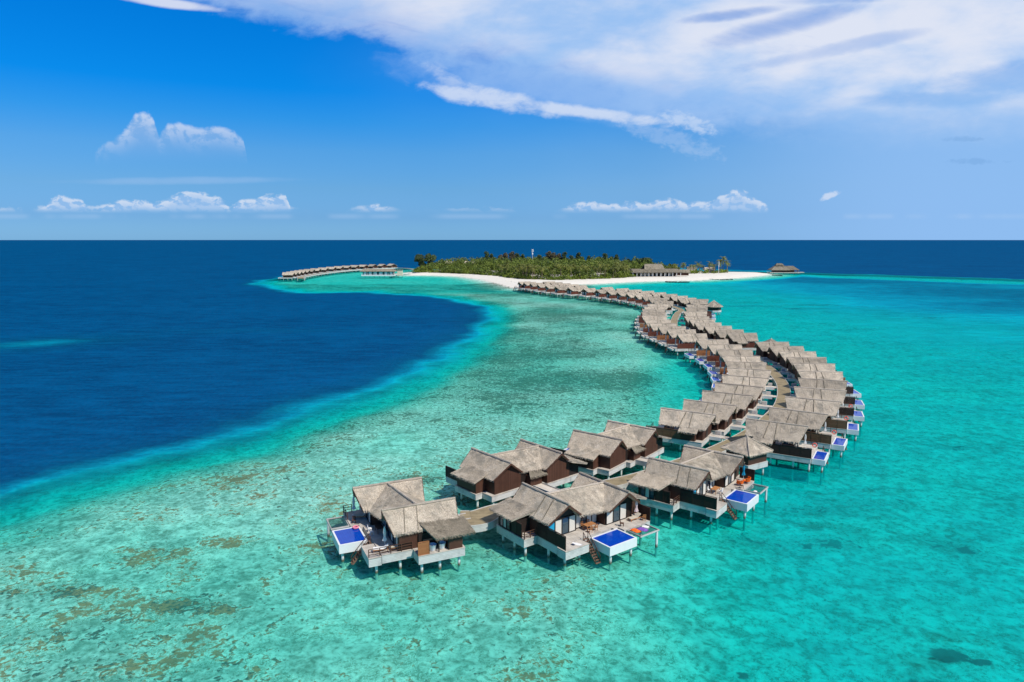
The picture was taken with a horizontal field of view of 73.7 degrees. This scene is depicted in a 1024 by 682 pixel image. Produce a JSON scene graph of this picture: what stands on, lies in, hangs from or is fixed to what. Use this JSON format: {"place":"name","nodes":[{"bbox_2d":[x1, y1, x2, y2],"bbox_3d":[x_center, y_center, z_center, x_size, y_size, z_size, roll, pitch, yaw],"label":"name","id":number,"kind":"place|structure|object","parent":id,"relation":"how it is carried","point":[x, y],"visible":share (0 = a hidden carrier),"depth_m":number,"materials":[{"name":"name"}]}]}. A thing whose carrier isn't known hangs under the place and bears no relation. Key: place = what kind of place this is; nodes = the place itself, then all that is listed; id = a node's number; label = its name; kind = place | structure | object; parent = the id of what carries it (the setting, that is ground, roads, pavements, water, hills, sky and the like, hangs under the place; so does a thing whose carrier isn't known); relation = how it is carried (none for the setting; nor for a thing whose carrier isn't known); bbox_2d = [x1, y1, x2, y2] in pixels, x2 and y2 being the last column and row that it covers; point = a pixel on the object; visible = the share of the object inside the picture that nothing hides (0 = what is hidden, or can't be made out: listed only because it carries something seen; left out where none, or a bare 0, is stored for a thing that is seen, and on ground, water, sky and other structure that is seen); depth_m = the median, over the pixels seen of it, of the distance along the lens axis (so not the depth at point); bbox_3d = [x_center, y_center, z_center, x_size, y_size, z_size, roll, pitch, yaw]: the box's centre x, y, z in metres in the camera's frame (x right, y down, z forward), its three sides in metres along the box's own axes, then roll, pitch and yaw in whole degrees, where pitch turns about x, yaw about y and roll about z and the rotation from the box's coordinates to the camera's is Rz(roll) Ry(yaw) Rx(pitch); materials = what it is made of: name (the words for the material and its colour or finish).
{"place":"outdoors","nodes":[
{"label":"outdoors","id":0,"kind":"place"},
{"bbox_2d":[0,269,1023,681],"bbox_3d":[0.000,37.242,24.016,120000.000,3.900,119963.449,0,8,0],"label":"seabed","id":1,"kind":"structure","parent":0,"point":[220,567],"depth_m":89.44,"materials":[{"name":"teal sand"}]},
{"bbox_2d":[278,272,297,281],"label":"water villa","id":2,"kind":"object","parent":1,"relation":"on","point":[288,275],"visible":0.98,"depth_m":676.79,"materials":[{"name":"grey plant"}]},
{"bbox_2d":[334,266,344,273],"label":"water villa","id":3,"kind":"object","parent":1,"relation":"on","point":[340,268],"visible":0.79,"depth_m":833.16,"materials":[{"name":"grey plant"}]},
{"bbox_2d":[296,268,413,282],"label":"boardwalk","id":4,"kind":"structure","parent":1,"relation":"on","point":[327,273],"depth_m":807.89,"materials":[{"name":"paint"}]},
{"bbox_2d":[360,269,396,277],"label":"overwater pavilion","id":5,"kind":"structure","parent":1,"relation":"on","point":[379,272],"depth_m":734.04,"materials":[{"name":"white paint"}]},
{"bbox_2d":[326,477,474,579],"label":"water villa","id":6,"kind":"object","parent":1,"relation":"on","point":[420,530],"visible":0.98,"depth_m":85.23,"materials":[{"name":"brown wood"}]},
{"bbox_2d":[365,511,370,524],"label":"glass door","id":7,"kind":"structure","parent":6,"relation":"in","point":[368,514],"depth_m":91.61,"materials":[{"name":"grey"}]},
{"bbox_2d":[373,543,388,550],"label":"sun lounger","id":8,"kind":"object","parent":6,"relation":"on","point":[384,547],"visible":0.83,"depth_m":82.91,"materials":[{"name":"white wood"}]},
{"bbox_2d":[387,526,398,550],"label":"glass door","id":9,"kind":"structure","parent":6,"relation":"in","point":[394,540],"depth_m":84.86,"materials":[{"name":"grey glass"}]},
{"bbox_2d":[423,538,448,553],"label":"bath window frame","id":10,"kind":"structure","parent":6,"relation":"in","point":[431,538],"depth_m":82.49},
{"bbox_2d":[445,438,586,508],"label":"water villa","id":11,"kind":"object","parent":1,"relation":"on","point":[480,474],"visible":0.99,"depth_m":105.36,"materials":[{"name":"grey plant"}]},
{"bbox_2d":[513,281,530,290],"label":"water villa","id":12,"kind":"object","parent":1,"relation":"on","point":[520,284],"visible":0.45,"depth_m":539.02,"materials":[{"name":"grey plant"}]},
{"bbox_2d":[519,282,536,292],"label":"water villa","id":13,"kind":"object","parent":1,"relation":"on","point":[526,284],"visible":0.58,"depth_m":531.42,"materials":[{"name":"grey plant"}]},
{"bbox_2d":[525,283,542,293],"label":"water villa","id":14,"kind":"object","parent":1,"relation":"on","point":[532,286],"visible":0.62,"depth_m":520.57,"materials":[{"name":"grey plant"}]},
{"bbox_2d":[532,284,550,294],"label":"water villa","id":15,"kind":"object","parent":1,"relation":"on","point":[541,287],"visible":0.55,"depth_m":507.59,"materials":[{"name":"grey plant"}]},
{"bbox_2d":[540,285,558,295],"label":"water villa","id":16,"kind":"object","parent":1,"relation":"on","point":[549,288],"visible":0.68,"depth_m":496.15,"materials":[{"name":"grey plant"}]},
{"bbox_2d":[549,286,567,297],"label":"water villa","id":17,"kind":"object","parent":1,"relation":"on","point":[559,290],"visible":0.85,"depth_m":484.74,"materials":[{"name":"grey plant"}]},
{"bbox_2d":[562,287,581,298],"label":"water villa","id":18,"kind":"object","parent":1,"relation":"on","point":[573,291],"visible":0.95,"depth_m":474.37,"materials":[{"name":"grey plant"}]},
{"bbox_2d":[487,472,659,571],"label":"water villa","id":19,"kind":"object","parent":1,"relation":"on","point":[529,515],"visible":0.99,"depth_m":88.85,"materials":[{"name":"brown wood"}]},
{"bbox_2d":[499,515,509,530],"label":"window","id":20,"kind":"structure","parent":19,"relation":"in","point":[503,522],"depth_m":89.43,"materials":[{"name":"grey glass"}]},
{"bbox_2d":[547,514,575,534],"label":"glass door","id":21,"kind":"structure","parent":19,"relation":"in","point":[567,524],"depth_m":87.71,"materials":[{"name":"white glass"}]},
{"bbox_2d":[576,514,596,528],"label":"glass door","id":22,"kind":"structure","parent":19,"relation":"in","point":[593,518],"depth_m":90.18,"materials":[{"name":"grey glass"}]},
{"bbox_2d":[582,521,595,529],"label":"dining table","id":23,"kind":"object","parent":19,"relation":"on","point":[591,523],"visible":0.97,"depth_m":89.05,"materials":[{"name":"brown wood"}]},
{"bbox_2d":[606,502,626,524],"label":"glass door","id":24,"kind":"structure","parent":19,"relation":"in","point":[620,512],"depth_m":91.72,"materials":[{"name":"white glass"}]},
{"bbox_2d":[627,512,640,521],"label":"sun lounger","id":25,"kind":"object","parent":19,"relation":"on","point":[636,515],"visible":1,"depth_m":92.30,"materials":[{"name":"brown wood"}]},
{"bbox_2d":[577,288,595,299],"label":"water villa","id":26,"kind":"object","parent":1,"relation":"on","point":[587,292],"visible":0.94,"depth_m":463.29,"materials":[{"name":"grey plant"}]},
{"bbox_2d":[590,289,610,301],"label":"water villa","id":27,"kind":"object","parent":1,"relation":"on","point":[600,293],"visible":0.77,"depth_m":452.71,"materials":[{"name":"grey plant"}]},
{"bbox_2d":[600,290,620,302],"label":"water villa","id":28,"kind":"object","parent":1,"relation":"on","point":[610,295],"visible":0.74,"depth_m":441.60,"materials":[{"name":"grey plant"}]},
{"bbox_2d":[550,420,671,481],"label":"water villa","id":29,"kind":"object","parent":1,"relation":"on","point":[614,447],"visible":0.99,"depth_m":116.63,"materials":[{"name":"beige plant"}]},
{"bbox_2d":[610,292,632,304],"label":"water villa","id":30,"kind":"object","parent":1,"relation":"on","point":[620,295],"visible":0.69,"depth_m":431.18,"materials":[{"name":"grey plant"}]},
{"bbox_2d":[459,293,790,532],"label":"boardwalk","id":31,"kind":"structure","parent":1,"relation":"on","point":[482,519],"depth_m":116.56,"materials":[{"name":"wood"}]},
{"bbox_2d":[619,293,642,306],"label":"water villa","id":32,"kind":"object","parent":1,"relation":"on","point":[630,297],"visible":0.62,"depth_m":421.16,"materials":[{"name":"grey plant"}]},
{"bbox_2d":[628,294,651,307],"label":"water villa","id":33,"kind":"object","parent":1,"relation":"on","point":[638,299],"visible":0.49,"depth_m":410.09,"materials":[{"name":"grey plant"}]},
{"bbox_2d":[635,296,659,309],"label":"water villa","id":34,"kind":"object","parent":1,"relation":"on","point":[645,299],"visible":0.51,"depth_m":399.09,"materials":[{"name":"grey plant"}]},
{"bbox_2d":[633,312,665,326],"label":"water villa","id":35,"kind":"object","parent":1,"relation":"on","point":[640,321],"visible":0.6,"depth_m":311.60,"materials":[{"name":"grey plant"}]},
{"bbox_2d":[633,316,666,330],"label":"water villa","id":36,"kind":"object","parent":1,"relation":"on","point":[641,326],"visible":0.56,"depth_m":296.14,"materials":[{"name":"grey plant"}]},
{"bbox_2d":[635,309,669,321],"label":"water villa","id":37,"kind":"object","parent":1,"relation":"on","point":[652,310],"visible":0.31,"depth_m":324.68,"materials":[{"name":"grey plant"}]},
{"bbox_2d":[635,320,670,339],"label":"water villa","id":38,"kind":"object","parent":1,"relation":"on","point":[641,331],"visible":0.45,"depth_m":281.88,"materials":[{"name":"brown wood"}]},
{"bbox_2d":[641,298,666,309],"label":"water villa","id":39,"kind":"object","parent":1,"relation":"on","point":[650,300],"visible":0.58,"depth_m":386.45,"materials":[{"name":"grey plant"}]},
{"bbox_2d":[637,306,670,317],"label":"water villa","id":40,"kind":"object","parent":1,"relation":"on","point":[646,307],"visible":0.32,"depth_m":337.59,"materials":[{"name":"grey plant"}]},
{"bbox_2d":[641,304,669,313],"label":"water villa","id":41,"kind":"object","parent":1,"relation":"on","point":[659,305],"visible":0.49,"depth_m":351.73,"materials":[{"name":"grey plant"}]},
{"bbox_2d":[639,323,676,344],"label":"water villa","id":42,"kind":"object","parent":1,"relation":"on","point":[654,327],"visible":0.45,"depth_m":270.38,"materials":[{"name":"brown wood"}]},
{"bbox_2d":[653,301,676,317],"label":"water villa","id":43,"kind":"object","parent":1,"relation":"on","point":[670,308],"visible":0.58,"depth_m":367.60,"materials":[{"name":"grey plant"}]},
{"bbox_2d":[647,326,685,348],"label":"water villa","id":44,"kind":"object","parent":1,"relation":"on","point":[663,330],"visible":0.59,"depth_m":260.69,"materials":[{"name":"brown wood"}]},
{"bbox_2d":[660,294,677,300],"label":"water villa","id":45,"kind":"object","parent":1,"relation":"on","point":[667,296],"visible":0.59,"depth_m":414.94,"materials":[{"name":"grey plant"}]},
{"bbox_2d":[655,329,695,354],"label":"water villa","id":46,"kind":"object","parent":1,"relation":"on","point":[672,334],"visible":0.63,"depth_m":250.74,"materials":[{"name":"brown wood"}]},
{"bbox_2d":[665,281,689,282],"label":"breakwater","id":47,"kind":"object","parent":1,"relation":"on","point":[677,282],"visible":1,"depth_m":650.77,"materials":[{"name":"stone"}]},
{"bbox_2d":[669,296,687,311],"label":"water villa","id":48,"kind":"object","parent":1,"relation":"on","point":[673,298],"visible":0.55,"depth_m":401.19,"materials":[{"name":"grey plant"}]},
{"bbox_2d":[675,298,695,308],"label":"water villa","id":49,"kind":"object","parent":1,"relation":"on","point":[682,302],"visible":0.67,"depth_m":387.23,"materials":[{"name":"grey plant"}]},
{"bbox_2d":[664,333,707,359],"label":"water villa","id":50,"kind":"object","parent":1,"relation":"on","point":[686,342],"visible":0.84,"depth_m":239.08,"materials":[{"name":"brown wood"}]},
{"bbox_2d":[646,407,728,457],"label":"water villa","id":51,"kind":"object","parent":1,"relation":"on","point":[685,427],"visible":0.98,"depth_m":130.43,"materials":[{"name":"grey plant"}]},
{"bbox_2d":[678,311,706,325],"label":"water villa","id":52,"kind":"object","parent":1,"relation":"on","point":[693,313],"visible":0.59,"depth_m":314.50,"materials":[{"name":"grey plant"}]},
{"bbox_2d":[681,316,709,328],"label":"water villa","id":53,"kind":"object","parent":1,"relation":"on","point":[686,318],"visible":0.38,"depth_m":295.09,"materials":[{"name":"grey plant"}]},
{"bbox_2d":[628,444,767,534],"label":"water villa","id":54,"kind":"object","parent":1,"relation":"on","point":[688,479],"visible":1,"depth_m":100.46,"materials":[{"name":"beige plant"}]},
{"bbox_2d":[640,487,654,499],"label":"window","id":55,"kind":"structure","parent":54,"relation":"in","point":[647,493],"depth_m":99.78,"materials":[{"name":"grey glass"}]},
{"bbox_2d":[692,479,706,494],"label":"glass door","id":56,"kind":"structure","parent":54,"relation":"in","point":[702,489],"depth_m":100.56,"materials":[{"name":"white glass"}]},
{"bbox_2d":[706,480,714,491],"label":"glass door","id":57,"kind":"structure","parent":54,"relation":"in","point":[709,483],"depth_m":103.54,"materials":[{"name":"grey glass"}]},
{"bbox_2d":[724,472,734,486],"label":"glass door","id":58,"kind":"structure","parent":54,"relation":"in","point":[728,480],"depth_m":105.42,"materials":[{"name":"white glass"}]},
{"bbox_2d":[680,307,715,319],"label":"water villa","id":59,"kind":"object","parent":1,"relation":"on","point":[697,309],"visible":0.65,"depth_m":332.32,"materials":[{"name":"grey plant"}]},
{"bbox_2d":[681,304,715,316],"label":"water villa","id":60,"kind":"object","parent":1,"relation":"on","point":[699,306],"visible":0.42,"depth_m":347.75,"materials":[{"name":"grey plant"}]},
{"bbox_2d":[686,319,714,328],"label":"water villa","id":61,"kind":"object","parent":1,"relation":"on","point":[691,322],"visible":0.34,"depth_m":283.62,"materials":[{"name":"grey plant"}]},
{"bbox_2d":[683,339,728,367],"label":"water villa","id":62,"kind":"object","parent":1,"relation":"on","point":[702,345],"visible":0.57,"depth_m":226.04,"materials":[{"name":"brown wood"}]},
{"bbox_2d":[694,322,721,332],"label":"water villa","id":63,"kind":"object","parent":1,"relation":"on","point":[699,326],"visible":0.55,"depth_m":272.49,"materials":[{"name":"grey plant"}]},
{"bbox_2d":[682,399,745,447],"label":"water villa","id":64,"kind":"object","parent":1,"relation":"on","point":[723,423],"visible":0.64,"depth_m":138.02,"materials":[{"name":"grey plant"}]},
{"bbox_2d":[706,300,722,318],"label":"thatched hut","id":65,"kind":"object","parent":1,"relation":"on","point":[713,306],"visible":0.87,"depth_m":364.66,"materials":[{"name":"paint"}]},
{"bbox_2d":[703,326,731,339],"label":"water villa","id":66,"kind":"object","parent":1,"relation":"on","point":[709,330],"visible":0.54,"depth_m":261.63,"materials":[{"name":"brown wood"}]},
{"bbox_2d":[694,344,741,374],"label":"water villa","id":67,"kind":"object","parent":1,"relation":"on","point":[703,357],"visible":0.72,"depth_m":215.33,"materials":[{"name":"brown wood"}]},
{"bbox_2d":[702,349,752,381],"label":"water villa","id":68,"kind":"object","parent":1,"relation":"on","point":[733,352],"visible":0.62,"depth_m":205.55,"materials":[{"name":"brown wood"}]},
{"bbox_2d":[710,329,753,351],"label":"water villa","id":69,"kind":"object","parent":1,"relation":"on","point":[720,334],"visible":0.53,"depth_m":251.18,"materials":[{"name":"brown wood"}]},
{"bbox_2d":[702,390,762,431],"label":"water villa","id":70,"kind":"object","parent":1,"relation":"on","point":[741,401],"visible":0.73,"depth_m":146.59,"materials":[{"name":"grey plant"}]},
{"bbox_2d":[707,355,760,385],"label":"water villa","id":71,"kind":"object","parent":1,"relation":"on","point":[714,371],"visible":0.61,"depth_m":194.73,"materials":[{"name":"grey plant"}]},
{"bbox_2d":[700,382,771,413],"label":"water villa","id":72,"kind":"object","parent":1,"relation":"on","point":[756,391],"visible":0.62,"depth_m":155.34,"materials":[{"name":"grey plant"}]},
{"bbox_2d":[710,361,772,386],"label":"water villa","id":73,"kind":"object","parent":1,"relation":"on","point":[738,364],"visible":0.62,"depth_m":185.04,"materials":[{"name":"beige plant"}]},
{"bbox_2d":[725,333,758,354],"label":"water villa","id":74,"kind":"object","parent":1,"relation":"on","point":[747,340],"visible":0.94,"depth_m":240.38,"materials":[{"name":"brown wood"}]},
{"bbox_2d":[711,374,776,418],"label":"water villa","id":75,"kind":"object","parent":1,"relation":"on","point":[748,380],"visible":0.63,"depth_m":165.15,"materials":[{"name":"beige plant"}]},
{"bbox_2d":[711,367,776,402],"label":"water villa","id":76,"kind":"object","parent":1,"relation":"on","point":[750,372],"visible":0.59,"depth_m":174.93,"materials":[{"name":"grey plant"}]},
{"bbox_2d":[720,435,773,484],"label":"thatched hut","id":77,"kind":"object","parent":1,"relation":"on","point":[753,452],"visible":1,"depth_m":115.86,"materials":[{"name":"plant"}]},
{"bbox_2d":[753,342,789,363],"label":"water villa","id":78,"kind":"object","parent":1,"relation":"on","point":[761,349],"visible":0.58,"depth_m":220.81,"materials":[{"name":"brown wood"}]},
{"bbox_2d":[761,346,804,370],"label":"water villa","id":79,"kind":"object","parent":1,"relation":"on","point":[773,351],"visible":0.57,"depth_m":212.16,"materials":[{"name":"brown wood"}]},
{"bbox_2d":[767,263,803,274],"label":"over-water pavilion","id":80,"kind":"object","parent":1,"relation":"on","point":[779,268],"visible":0.99,"depth_m":797.89,"materials":[{"name":"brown wood"}]},
{"bbox_2d":[745,418,828,484],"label":"water villa","id":81,"kind":"object","parent":1,"relation":"on","point":[782,440],"visible":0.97,"depth_m":121.57,"materials":[{"name":"beige plant"}]},
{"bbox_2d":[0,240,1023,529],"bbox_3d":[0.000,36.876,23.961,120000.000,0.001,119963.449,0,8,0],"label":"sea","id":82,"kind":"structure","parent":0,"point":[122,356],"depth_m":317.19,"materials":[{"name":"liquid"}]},
{"bbox_2d":[684,299,714,312],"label":"water villa","id":83,"kind":"object","parent":82,"relation":"in","point":[699,301],"visible":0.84,"depth_m":378.62,"materials":[{"name":"grey plant"}]},
{"bbox_2d":[770,351,816,381],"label":"water villa","id":84,"kind":"object","parent":82,"relation":"in","point":[783,355],"visible":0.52,"depth_m":202.52,"materials":[{"name":"brown wood"}]},
{"bbox_2d":[778,357,836,382],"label":"water villa","id":85,"kind":"object","parent":82,"relation":"in","point":[790,361],"visible":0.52,"depth_m":192.70,"materials":[{"name":"brown wood"}]},
{"bbox_2d":[768,407,847,468],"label":"water villa","id":86,"kind":"object","parent":82,"relation":"in","point":[814,421],"visible":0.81,"depth_m":130.13,"materials":[{"name":"beige plant"}]},
{"bbox_2d":[785,363,852,385],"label":"water villa","id":87,"kind":"object","parent":82,"relation":"in","point":[814,366],"visible":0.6,"depth_m":182.81,"materials":[{"name":"beige plant"}]},
{"bbox_2d":[785,396,858,450],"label":"water villa","id":88,"kind":"object","parent":82,"relation":"in","point":[830,408],"visible":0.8,"depth_m":140.13,"materials":[{"name":"grey plant"}]},
{"bbox_2d":[790,370,861,399],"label":"water villa","id":89,"kind":"object","parent":82,"relation":"in","point":[832,375],"visible":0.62,"depth_m":171.39,"materials":[{"name":"grey plant"}]},
{"bbox_2d":[791,377,864,410],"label":"water villa","id":90,"kind":"object","parent":82,"relation":"in","point":[826,384],"visible":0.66,"depth_m":160.96,"materials":[{"name":"grey plant"}]},
{"bbox_2d":[794,386,864,436],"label":"water villa","id":91,"kind":"object","parent":82,"relation":"in","point":[830,394],"visible":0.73,"depth_m":150.49,"materials":[{"name":"grey plant"}]},
{"bbox_2d":[0,0,1023,239],"label":"sky","id":92,"kind":"structure","parent":0,"point":[120,119],"materials":[{"name":"blue"}]},
{"bbox_2d":[408,270,767,287],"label":"beach","id":93,"kind":"structure","parent":0,"point":[692,276],"depth_m":685.59,"materials":[{"name":"white sand"}]},
{"bbox_2d":[414,254,425,266],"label":"broadleaf tree","id":94,"kind":"object","parent":93,"relation":"on","point":[419,258],"visible":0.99,"depth_m":828.29,"materials":[{"name":"green plant"}]},
{"bbox_2d":[424,253,436,267],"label":"broadleaf tree","id":95,"kind":"object","parent":93,"relation":"on","point":[429,258],"visible":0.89,"depth_m":837.48,"materials":[{"name":"green plant"}]},
{"bbox_2d":[508,251,515,261],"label":"casuarina tree","id":96,"kind":"object","parent":93,"relation":"on","point":[512,255],"visible":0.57,"depth_m":833.90,"materials":[{"name":"green plant"}]},
{"bbox_2d":[411,269,638,279],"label":"beach scrub","id":97,"kind":"object","parent":93,"relation":"on","point":[528,277],"visible":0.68,"depth_m":686.84,"materials":[{"name":"green plant"}]},
{"bbox_2d":[414,255,679,278],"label":"island wood","id":98,"kind":"object","parent":93,"relation":"on","point":[482,265],"visible":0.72,"depth_m":752.93,"materials":[{"name":"green plant"}]},
{"bbox_2d":[629,264,686,276],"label":"beach restaurant","id":99,"kind":"structure","parent":93,"relation":"on","point":[652,270],"depth_m":713.86,"materials":[{"name":"white paint"}]},
{"bbox_2d":[675,269,690,274],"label":"beach pavilion","id":100,"kind":"structure","parent":93,"relation":"on","point":[686,271],"depth_m":736.23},
{"bbox_2d":[691,269,728,273],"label":"spit scrub","id":101,"kind":"object","parent":93,"relation":"on","point":[706,271],"visible":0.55,"depth_m":786.57,"materials":[{"name":"green plant"}]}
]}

